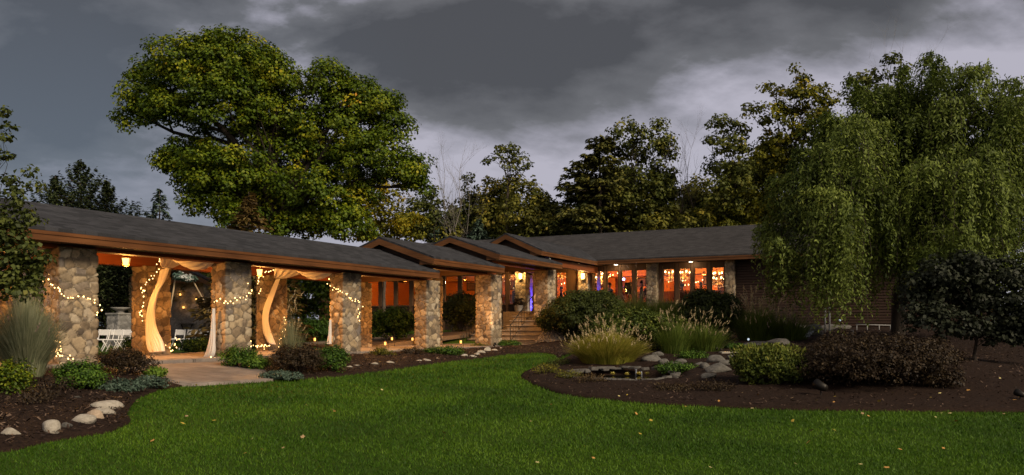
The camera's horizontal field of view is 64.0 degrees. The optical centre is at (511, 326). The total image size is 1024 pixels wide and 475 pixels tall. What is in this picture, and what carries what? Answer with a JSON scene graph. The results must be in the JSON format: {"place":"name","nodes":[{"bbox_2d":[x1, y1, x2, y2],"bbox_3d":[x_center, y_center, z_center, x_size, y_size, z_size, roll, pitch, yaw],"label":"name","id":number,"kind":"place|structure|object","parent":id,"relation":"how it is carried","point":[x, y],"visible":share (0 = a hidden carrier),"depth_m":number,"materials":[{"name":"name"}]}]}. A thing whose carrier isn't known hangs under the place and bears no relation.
{"place":"outdoors","nodes":[
{"label":"outdoors","id":0,"kind":"place"},
{"bbox_2d":[111,361,272,386],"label":"path","id":1,"kind":"structure","parent":0,"point":[209,373],"depth_m":18.50,"materials":[{"name":"concrete"}]},
{"bbox_2d":[0,344,525,367],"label":"walkway floor","id":2,"kind":"structure","parent":0,"point":[190,357],"depth_m":22.94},
{"bbox_2d":[0,197,562,363],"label":"covered walkway","id":3,"kind":"structure","parent":2,"relation":"on","point":[82,244],"depth_m":23.57,"materials":[{"name":"stone"}]},
{"bbox_2d":[145,268,169,352],"bbox_3d":[-9.842,-0.456,22.729,0.955,2.346,0.170,0,0,28],"label":"curtain","id":4,"kind":"object","parent":3,"relation":"hanging from","point":[154,342],"visible":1,"depth_m":22.77,"materials":[{"name":"white fabric"}]},
{"bbox_2d":[160,259,179,267],"bbox_3d":[-9.437,-1.756,22.593,0.279,0.293,1.500,0,0,6],"label":"swag","id":5,"kind":"object","parent":3,"relation":"hanging from","point":[167,263],"visible":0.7,"depth_m":22.48,"materials":[{"name":"white fabric"}]},
{"bbox_2d":[173,260,213,269],"bbox_3d":[-8.501,-1.725,22.105,1.653,0.398,1.001,0,0,31],"label":"swag","id":6,"kind":"object","parent":3,"relation":"hanging from","point":[192,265],"visible":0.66,"depth_m":21.83,"materials":[{"name":"white fabric"}]},
{"bbox_2d":[203,308,215,356],"bbox_3d":[-8.113,0.193,21.927,0.439,1.368,0.162,0,0,29],"label":"curtain","id":7,"kind":"object","parent":3,"relation":"hanging from","point":[211,349],"visible":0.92,"depth_m":21.85,"materials":[{"name":"white fabric"}]},
{"bbox_2d":[262,279,279,343],"bbox_3d":[-8.011,-0.501,27.235,0.761,2.170,0.200,0,0,26],"label":"curtain","id":8,"kind":"object","parent":3,"relation":"hanging from","point":[265,324],"visible":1,"depth_m":27.27,"materials":[{"name":"white fabric"}]},
{"bbox_2d":[274,269,299,278],"bbox_3d":[-7.441,-1.754,26.966,0.781,0.299,1.500,0,0,35],"label":"swag","id":9,"kind":"object","parent":3,"relation":"hanging from","point":[281,273],"visible":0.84,"depth_m":26.85,"materials":[{"name":"white fabric"}]},
{"bbox_2d":[295,270,331,279],"bbox_3d":[-6.301,-1.715,26.314,1.650,0.418,1.001,0,0,28],"label":"swag","id":10,"kind":"object","parent":3,"relation":"hanging from","point":[313,275],"visible":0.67,"depth_m":26.05,"materials":[{"name":"white fabric"}]},
{"bbox_2d":[294,332,472,348],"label":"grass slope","id":11,"kind":"structure","parent":0,"point":[377,341],"depth_m":39.38,"materials":[{"name":"plant"}]},
{"bbox_2d":[371,305,414,339],"bbox_3d":[-5.815,-0.135,39.566,2.817,1.937,2.530,0,0,0],"label":"juniper mound","id":12,"kind":"object","parent":11,"relation":"on","point":[395,320],"visible":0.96,"depth_m":39.20,"materials":[{"name":"green plant"}]},
{"bbox_2d":[0,329,1023,474],"bbox_3d":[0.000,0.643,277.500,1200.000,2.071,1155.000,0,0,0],"label":"lawn","id":13,"kind":"structure","parent":0,"point":[452,341],"depth_m":11.25,"materials":[{"name":"plant"}]},
{"bbox_2d":[12,261,44,319],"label":"tree","id":14,"kind":"object","parent":13,"relation":"on","point":[27,278],"visible":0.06,"depth_m":42.93,"materials":[{"name":"green plant"}]},
{"bbox_2d":[12,175,130,313],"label":"spruce tree","id":15,"kind":"object","parent":13,"relation":"on","point":[50,199],"visible":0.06,"depth_m":45.70,"materials":[{"name":"green plant"}]},
{"bbox_2d":[19,159,153,326],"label":"spruce tree","id":16,"kind":"object","parent":13,"relation":"on","point":[84,180],"visible":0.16,"depth_m":46.50,"materials":[{"name":"green plant"}]},
{"bbox_2d":[0,366,181,451],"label":"mulch bed","id":17,"kind":"object","parent":13,"relation":"on","point":[20,442],"visible":0.33,"depth_m":11.39,"materials":[{"name":"soil"}]},
{"bbox_2d":[0,357,36,394],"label":"spirea shrub","id":18,"kind":"object","parent":17,"relation":"on","point":[13,377],"visible":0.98,"depth_m":12.91,"materials":[{"name":"green plant"}]},
{"bbox_2d":[0,105,58,303],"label":"young tree","id":19,"kind":"object","parent":17,"relation":"on","point":[15,257],"visible":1,"depth_m":13.44,"materials":[{"name":"green plant"}]},
{"bbox_2d":[1,382,58,404],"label":"twiggy shrub","id":20,"kind":"object","parent":17,"relation":"on","point":[32,395],"visible":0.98,"depth_m":12.00,"materials":[{"name":"brown plant"}]},
{"bbox_2d":[0,257,71,376],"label":"ornamental grass","id":21,"kind":"object","parent":17,"relation":"on","point":[28,333],"depth_m":15.09,"materials":[{"name":"green plant"}]},
{"bbox_2d":[21,374,77,399],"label":"twiggy shrub","id":22,"kind":"object","parent":17,"relation":"on","point":[60,388],"visible":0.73,"depth_m":12.69,"materials":[{"name":"brown plant"}]},
{"bbox_2d":[42,419,60,433],"bbox_3d":[-5.744,1.269,10.238,0.187,0.233,0.250,0,0,-37],"label":"edging stone","id":23,"kind":"object","parent":17,"relation":"on","point":[52,425],"visible":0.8,"depth_m":10.16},
{"bbox_2d":[49,357,113,389],"bbox_3d":[-7.510,0.855,14.308,0.954,0.684,0.910,0,0,44],"label":"boxwood shrub","id":24,"kind":"object","parent":17,"relation":"on","point":[85,373],"visible":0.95,"depth_m":14.14,"materials":[{"name":"green plant"}]},
{"bbox_2d":[72,414,96,423],"bbox_3d":[-5.720,1.244,10.926,0.397,0.173,0.280,-5,-3,19],"label":"edging stone","id":25,"kind":"object","parent":17,"relation":"on","point":[87,418],"visible":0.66,"depth_m":10.81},
{"bbox_2d":[89,400,123,408],"bbox_3d":[-6.116,1.199,12.377,0.477,0.172,0.301,-1,2,-22],"label":"edging stone","id":26,"kind":"object","parent":17,"relation":"on","point":[108,403],"visible":0.69,"depth_m":12.32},
{"bbox_2d":[89,377,152,392],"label":"juniper shrub","id":27,"kind":"object","parent":17,"relation":"on","point":[126,384],"visible":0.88,"depth_m":14.36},
{"bbox_2d":[93,346,161,374],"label":"barberry shrub","id":28,"kind":"object","parent":17,"relation":"on","point":[121,360],"visible":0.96,"depth_m":16.85,"materials":[{"name":"brown plant"}]},
{"bbox_2d":[137,374,171,387],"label":"juniper shrub","id":29,"kind":"object","parent":17,"relation":"on","point":[158,381],"visible":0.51,"depth_m":15.30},
{"bbox_2d":[142,365,167,376],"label":"spirea shrub","id":30,"kind":"object","parent":17,"relation":"on","point":[158,371],"visible":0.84,"depth_m":17.07,"materials":[{"name":"green plant"}]},
{"bbox_2d":[35,178,185,342],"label":"spruce tree","id":31,"kind":"object","parent":13,"relation":"on","point":[106,192],"visible":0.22,"depth_m":46.18,"materials":[{"name":"green plant"}]},
{"bbox_2d":[105,313,131,345],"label":"stone pedestal","id":32,"kind":"object","parent":13,"relation":"on","point":[118,321],"visible":0.54,"depth_m":40.62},
{"bbox_2d":[101,188,172,328],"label":"spruce tree","id":33,"kind":"object","parent":13,"relation":"on","point":[155,209],"visible":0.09,"depth_m":61.93,"materials":[{"name":"green plant"}]},
{"bbox_2d":[128,270,211,340],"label":"stone pavilion","id":34,"kind":"structure","parent":13,"relation":"on","point":[179,314],"depth_m":47.62,"materials":[{"name":"stone"}]},
{"bbox_2d":[170,276,210,319],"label":"wedding arch","id":35,"kind":"structure","parent":13,"relation":"on","point":[173,293],"depth_m":39.01,"materials":[{"name":"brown wood"}]},
{"bbox_2d":[172,271,197,282],"bbox_3d":[-15.514,-2.371,38.898,1.254,0.586,0.666,0,0,0],"label":"flower arrangement","id":36,"kind":"object","parent":35,"relation":"attached to","point":[186,278],"visible":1,"depth_m":38.79,"materials":[{"name":"white plant"}]},
{"bbox_2d":[177,335,208,352],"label":"boxwood hedge","id":37,"kind":"object","parent":13,"relation":"on","point":[196,345],"visible":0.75,"depth_m":27.56,"materials":[{"name":"green plant"}]},
{"bbox_2d":[171,192,318,349],"bbox_3d":[-10.951,-2.264,34.347,5.730,6.849,6.061,0,0,-32],"label":"spruce tree","id":38,"kind":"object","parent":13,"relation":"on","point":[246,219],"visible":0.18,"depth_m":34.20,"materials":[{"name":"green plant"}]},
{"bbox_2d":[106,23,437,315],"bbox_3d":[-11.421,-6.485,39.224,15.724,15.262,6.872,0,0,0],"label":"maple tree","id":39,"kind":"object","parent":13,"relation":"on","point":[246,83],"visible":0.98,"depth_m":38.13,"materials":[{"name":"green plant"}]},
{"bbox_2d":[286,279,330,340],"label":"tree","id":40,"kind":"object","parent":13,"relation":"on","point":[321,289],"visible":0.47,"depth_m":45.63,"materials":[{"name":"green plant"}]},
{"bbox_2d":[296,316,328,340],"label":"boxwood hedge","id":41,"kind":"object","parent":13,"relation":"on","point":[320,328],"visible":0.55,"depth_m":41.20,"materials":[{"name":"green plant"}]},
{"bbox_2d":[340,177,431,335],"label":"maple tree","id":42,"kind":"object","parent":13,"relation":"on","point":[402,221],"visible":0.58,"depth_m":43.97,"materials":[{"name":"green plant"}]},
{"bbox_2d":[264,335,590,380],"bbox_3d":[-0.297,0.803,28.851,6.440,0.977,23.139,0,0,28],"label":"mulch bed","id":43,"kind":"object","parent":13,"relation":"on","point":[331,373],"visible":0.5,"depth_m":25.53,"materials":[{"name":"soil"}]},
{"bbox_2d":[216,344,262,366],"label":"boxwood shrub","id":44,"kind":"object","parent":43,"relation":"on","point":[232,356],"visible":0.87,"depth_m":20.19,"materials":[{"name":"green plant"}]},
{"bbox_2d":[242,354,272,368],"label":"spirea shrub","id":45,"kind":"object","parent":43,"relation":"on","point":[254,363],"visible":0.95,"depth_m":20.04,"materials":[{"name":"green plant"}]},
{"bbox_2d":[256,369,304,380],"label":"juniper shrub","id":46,"kind":"object","parent":43,"relation":"on","point":[283,374],"visible":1,"depth_m":18.58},
{"bbox_2d":[270,290,309,350],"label":"ornamental grass","id":47,"kind":"object","parent":43,"relation":"on","point":[289,335],"depth_m":21.72,"materials":[{"name":"green plant"}]},
{"bbox_2d":[266,342,328,373],"bbox_3d":[-5.205,0.796,19.842,1.522,0.879,1.195,0,0,0],"label":"barberry shrub","id":48,"kind":"object","parent":43,"relation":"on","point":[301,358],"visible":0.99,"depth_m":19.62,"materials":[{"name":"brown plant"}]},
{"bbox_2d":[313,341,350,372],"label":"boxwood shrub","id":49,"kind":"object","parent":43,"relation":"on","point":[335,354],"visible":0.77,"depth_m":20.43,"materials":[{"name":"green plant"}]},
{"bbox_2d":[437,345,466,354],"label":"bedding plant","id":50,"kind":"object","parent":43,"relation":"on","point":[451,350],"visible":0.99,"depth_m":27.83,"materials":[{"name":"green plant"}]},
{"bbox_2d":[533,288,623,337],"bbox_3d":[3.240,-0.612,37.986,4.517,2.428,3.401,0,0,0],"label":"yew shrub","id":51,"kind":"object","parent":43,"relation":"on","point":[571,310],"visible":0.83,"depth_m":37.10,"materials":[{"name":"green plant"}]},
{"bbox_2d":[401,184,460,242],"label":"leafy tree","id":52,"kind":"object","parent":13,"relation":"on","point":[428,210],"visible":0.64,"depth_m":68.37,"materials":[{"name":"green plant"}]},
{"bbox_2d":[424,207,470,242],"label":"leafy tree","id":53,"kind":"object","parent":13,"relation":"on","point":[452,232],"visible":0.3,"depth_m":67.83,"materials":[{"name":"green plant"}]},
{"bbox_2d":[425,132,488,239],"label":"bare tree","id":54,"kind":"object","parent":13,"relation":"on","point":[460,203],"visible":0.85,"depth_m":67.80,"materials":[{"name":"grey plant"}]},
{"bbox_2d":[442,289,475,331],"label":"rhododendron shrub","id":55,"kind":"object","parent":13,"relation":"on","point":[462,308],"visible":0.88,"depth_m":42.59,"materials":[{"name":"green plant"}]},
{"bbox_2d":[444,195,487,226],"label":"understory tree","id":56,"kind":"object","parent":13,"relation":"on","point":[463,214],"visible":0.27,"depth_m":69.24,"materials":[{"name":"green plant"}]},
{"bbox_2d":[460,172,482,217],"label":"leafy tree","id":57,"kind":"object","parent":13,"relation":"on","point":[471,196],"visible":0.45,"depth_m":68.64,"materials":[{"name":"green plant"}]},
{"bbox_2d":[466,218,490,239],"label":"spruce tree","id":58,"kind":"object","parent":13,"relation":"on","point":[478,230],"visible":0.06,"depth_m":65.72,"materials":[{"name":"green plant"}]},
{"bbox_2d":[451,312,515,331],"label":"stone wall","id":59,"kind":"structure","parent":13,"relation":"on","point":[506,317],"depth_m":42.01,"materials":[{"name":"stone"}]},
{"bbox_2d":[461,213,505,238],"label":"understory tree","id":60,"kind":"object","parent":13,"relation":"on","point":[491,233],"visible":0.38,"depth_m":67.89,"materials":[{"name":"green plant"}]},
{"bbox_2d":[467,175,520,230],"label":"leafy tree","id":61,"kind":"object","parent":13,"relation":"on","point":[492,190],"visible":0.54,"depth_m":67.64,"materials":[{"name":"green plant"}]},
{"bbox_2d":[475,180,519,218],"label":"understory tree","id":62,"kind":"object","parent":13,"relation":"on","point":[502,188],"visible":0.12,"depth_m":68.79,"materials":[{"name":"green plant"}]},
{"bbox_2d":[467,330,543,343],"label":"stone steps","id":63,"kind":"structure","parent":13,"relation":"on","point":[526,336],"depth_m":39.27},
{"bbox_2d":[480,141,534,233],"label":"pine tree","id":64,"kind":"object","parent":13,"relation":"on","point":[514,159],"visible":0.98,"depth_m":66.02,"materials":[{"name":"green plant"}]},
{"bbox_2d":[496,173,559,236],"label":"leafy tree","id":65,"kind":"object","parent":13,"relation":"on","point":[525,216],"visible":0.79,"depth_m":64.55,"materials":[{"name":"green plant"}]},
{"bbox_2d":[506,311,550,329],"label":"stone steps","id":66,"kind":"structure","parent":13,"relation":"on","point":[528,324],"depth_m":40.32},
{"bbox_2d":[521,190,555,230],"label":"understory tree","id":67,"kind":"object","parent":13,"relation":"on","point":[537,197],"visible":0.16,"depth_m":65.46,"materials":[{"name":"green plant"}]},
{"bbox_2d":[523,200,569,236],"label":"leafy tree","id":68,"kind":"object","parent":13,"relation":"on","point":[541,232],"visible":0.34,"depth_m":63.70,"materials":[{"name":"green plant"}]},
{"bbox_2d":[550,178,609,234],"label":"hemlock tree","id":69,"kind":"object","parent":13,"relation":"on","point":[568,202],"visible":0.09,"depth_m":63.31,"materials":[{"name":"green plant"}]},
{"bbox_2d":[531,135,669,285],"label":"hemlock tree","id":70,"kind":"object","parent":13,"relation":"on","point":[593,163],"visible":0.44,"depth_m":61.82,"materials":[{"name":"green plant"}]},
{"bbox_2d":[583,288,623,329],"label":"rhododendron shrub","id":71,"kind":"object","parent":13,"relation":"on","point":[609,295],"visible":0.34,"depth_m":37.11,"materials":[{"name":"green plant"}]},
{"bbox_2d":[604,115,659,230],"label":"leafy tree","id":72,"kind":"object","parent":13,"relation":"on","point":[632,143],"visible":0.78,"depth_m":62.02,"materials":[{"name":"green plant"}]},
{"bbox_2d":[637,117,685,226],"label":"leafy tree","id":73,"kind":"object","parent":13,"relation":"on","point":[663,144],"visible":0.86,"depth_m":62.11,"materials":[{"name":"green plant"}]},
{"bbox_2d":[633,166,689,226],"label":"understory tree","id":74,"kind":"object","parent":13,"relation":"on","point":[672,176],"visible":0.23,"depth_m":62.33,"materials":[{"name":"green plant"}]},
{"bbox_2d":[319,213,1017,329],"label":"lodge","id":75,"kind":"structure","parent":13,"relation":"on","point":[727,251],"depth_m":44.83,"materials":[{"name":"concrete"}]},
{"bbox_2d":[637,202,716,230],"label":"leafy tree","id":76,"kind":"object","parent":13,"relation":"on","point":[676,218],"visible":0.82,"depth_m":59.65,"materials":[{"name":"green plant"}]},
{"bbox_2d":[668,108,705,227],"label":"bare tree","id":77,"kind":"object","parent":13,"relation":"on","point":[684,161],"visible":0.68,"depth_m":61.63,"materials":[{"name":"grey plant"}]},
{"bbox_2d":[677,173,723,214],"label":"understory tree","id":78,"kind":"object","parent":13,"relation":"on","point":[700,189],"visible":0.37,"depth_m":65.66,"materials":[{"name":"green plant"}]},
{"bbox_2d":[699,113,758,225],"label":"leafy tree","id":79,"kind":"object","parent":13,"relation":"on","point":[722,192],"visible":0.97,"depth_m":58.40,"materials":[{"name":"green plant"}]},
{"bbox_2d":[684,175,775,226],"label":"leafy tree","id":80,"kind":"object","parent":13,"relation":"on","point":[722,221],"visible":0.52,"depth_m":58.99,"materials":[{"name":"green plant"}]},
{"bbox_2d":[713,154,758,213],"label":"understory tree","id":81,"kind":"object","parent":13,"relation":"on","point":[742,160],"visible":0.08,"depth_m":66.77,"materials":[{"name":"green plant"}]},
{"bbox_2d":[745,143,786,193],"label":"understory tree","id":82,"kind":"object","parent":13,"relation":"on","point":[762,166],"visible":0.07,"depth_m":69.32,"materials":[{"name":"green plant"}]},
{"bbox_2d":[521,327,1023,412],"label":"mulch bed","id":83,"kind":"object","parent":13,"relation":"on","point":[977,401],"visible":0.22,"depth_m":16.59,"materials":[{"name":"soil"}]},
{"bbox_2d":[0,329,1023,442],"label":"mulch litter","id":84,"kind":"object","parent":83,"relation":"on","point":[75,410],"visible":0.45,"depth_m":16.17,"materials":[{"name":"brown plant"}]},
{"bbox_2d":[531,362,559,373],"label":"bedding plant","id":85,"kind":"object","parent":83,"relation":"on","point":[550,368],"visible":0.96,"depth_m":20.52,"materials":[{"name":"green plant"}]},
{"bbox_2d":[572,372,609,382],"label":"bedding plant","id":86,"kind":"object","parent":83,"relation":"on","point":[590,378],"visible":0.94,"depth_m":18.13,"materials":[{"name":"green plant"}]},
{"bbox_2d":[558,313,656,364],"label":"fountain grass","id":87,"kind":"object","parent":83,"relation":"on","point":[607,348],"depth_m":22.10,"materials":[{"name":"plant"}]},
{"bbox_2d":[602,263,668,312],"bbox_3d":[5.036,-0.998,33.305,3.236,3.290,3.188,0,0,0],"label":"shrub","id":88,"kind":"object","parent":83,"relation":"on","point":[633,303],"depth_m":33.12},
{"bbox_2d":[587,304,696,348],"bbox_3d":[4.038,0.034,25.485,3.359,1.550,2.540,0,0,0],"label":"yew shrub","id":89,"kind":"object","parent":83,"relation":"on","point":[647,318],"visible":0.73,"depth_m":24.90,"materials":[{"name":"green plant"}]},
{"bbox_2d":[618,275,703,341],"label":"ornamental grass","id":90,"kind":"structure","parent":83,"relation":"on","point":[663,306],"depth_m":31.36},
{"bbox_2d":[648,381,697,391],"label":"bedding plant","id":91,"kind":"object","parent":83,"relation":"on","point":[664,385],"visible":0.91,"depth_m":16.93,"materials":[{"name":"green plant"}]},
{"bbox_2d":[648,300,699,353],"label":"fountain grass","id":92,"kind":"object","parent":83,"relation":"on","point":[671,342],"depth_m":24.14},
{"bbox_2d":[654,359,697,374],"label":"creeping plant","id":93,"kind":"object","parent":83,"relation":"on","point":[671,366],"visible":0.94,"depth_m":20.39,"materials":[{"name":"green plant"}]},
{"bbox_2d":[673,348,708,358],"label":"creeping plant","id":94,"kind":"object","parent":83,"relation":"on","point":[690,354],"visible":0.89,"depth_m":22.95,"materials":[{"name":"green plant"}]},
{"bbox_2d":[667,306,736,351],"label":"fountain grass","id":95,"kind":"object","parent":83,"relation":"on","point":[709,341],"depth_m":24.42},
{"bbox_2d":[673,285,745,339],"bbox_3d":[7.516,-0.470,31.070,2.536,2.219,2.319,0,0,-21],"label":"yew shrub","id":96,"kind":"object","parent":83,"relation":"on","point":[704,300],"visible":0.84,"depth_m":30.57,"materials":[{"name":"green plant"}]},
{"bbox_2d":[689,377,737,390],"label":"bedding plant","id":97,"kind":"object","parent":83,"relation":"on","point":[711,385],"visible":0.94,"depth_m":16.83,"materials":[{"name":"green plant"}]},
{"bbox_2d":[705,363,731,372],"bbox_3d":[4.932,0.990,19.593,0.646,0.254,0.497,-5,6,2],"label":"boulder","id":98,"kind":"object","parent":83,"relation":"on","point":[717,367],"visible":0.77,"depth_m":19.43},
{"bbox_2d":[720,285,804,340],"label":"ornamental grass","id":99,"kind":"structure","parent":83,"relation":"on","point":[754,326],"depth_m":29.82,"materials":[{"name":"plant"}]},
{"bbox_2d":[728,342,812,384],"bbox_3d":[5.482,0.809,17.432,1.724,1.010,1.502,0,0,0],"label":"boxwood shrub","id":100,"kind":"object","parent":83,"relation":"on","point":[776,363],"visible":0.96,"depth_m":17.14,"materials":[{"name":"green plant"}]},
{"bbox_2d":[760,293,823,340],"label":"ornamental grass","id":101,"kind":"object","parent":83,"relation":"on","point":[795,332],"depth_m":29.40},
{"bbox_2d":[812,379,827,394],"bbox_3d":[5.889,1.222,15.659,0.199,0.459,0.292,0,0,-27],"label":"spotlight","id":102,"kind":"object","parent":83,"relation":"on","point":[818,384],"visible":0.84,"depth_m":15.61,"materials":[{"name":"black metal"}]},
{"bbox_2d":[791,327,969,386],"bbox_3d":[7.592,0.618,17.163,3.945,1.302,3.779,0,0,0],"label":"barberry shrub","id":103,"kind":"object","parent":83,"relation":"on","point":[863,356],"visible":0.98,"depth_m":16.17,"materials":[{"name":"brown plant"}]},
{"bbox_2d":[910,363,966,387],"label":"barberry shrub","id":104,"kind":"object","parent":83,"relation":"on","point":[956,377],"visible":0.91,"depth_m":16.12,"materials":[{"name":"brown plant"}]},
{"bbox_2d":[895,248,1023,360],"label":"small tree","id":105,"kind":"object","parent":83,"relation":"on","point":[978,292],"visible":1,"depth_m":20.15,"materials":[{"name":"green plant"}]},
{"bbox_2d":[739,62,842,222],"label":"leafy tree","id":106,"kind":"object","parent":13,"relation":"on","point":[778,142],"visible":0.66,"depth_m":57.91,"materials":[{"name":"green plant"}]},
{"bbox_2d":[836,50,914,119],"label":"leafy tree","id":107,"kind":"object","parent":13,"relation":"on","point":[866,79],"visible":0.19,"depth_m":53.35,"materials":[{"name":"green plant"}]},
{"bbox_2d":[750,49,1023,338],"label":"weeping tree","id":108,"kind":"object","parent":13,"relation":"on","point":[852,186],"visible":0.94,"depth_m":25.67,"materials":[{"name":"green plant"}]},
{"bbox_2d":[0,0,1023,325],"label":"sky","id":109,"kind":"structure","parent":0,"point":[546,78],"materials":[{"name":"grey"}]},
{"bbox_2d":[535,327,588,342],"bbox_3d":[2.862,0.192,40.086,1.574,1.102,5.208,0,0,27],"label":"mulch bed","id":110,"kind":"object","parent":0,"point":[549,338],"visible":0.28,"depth_m":38.44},
{"bbox_2d":[585,375,661,378],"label":"pond water","id":111,"kind":"structure","parent":0,"point":[630,376],"depth_m":20.84,"materials":[{"name":"black liquid"}]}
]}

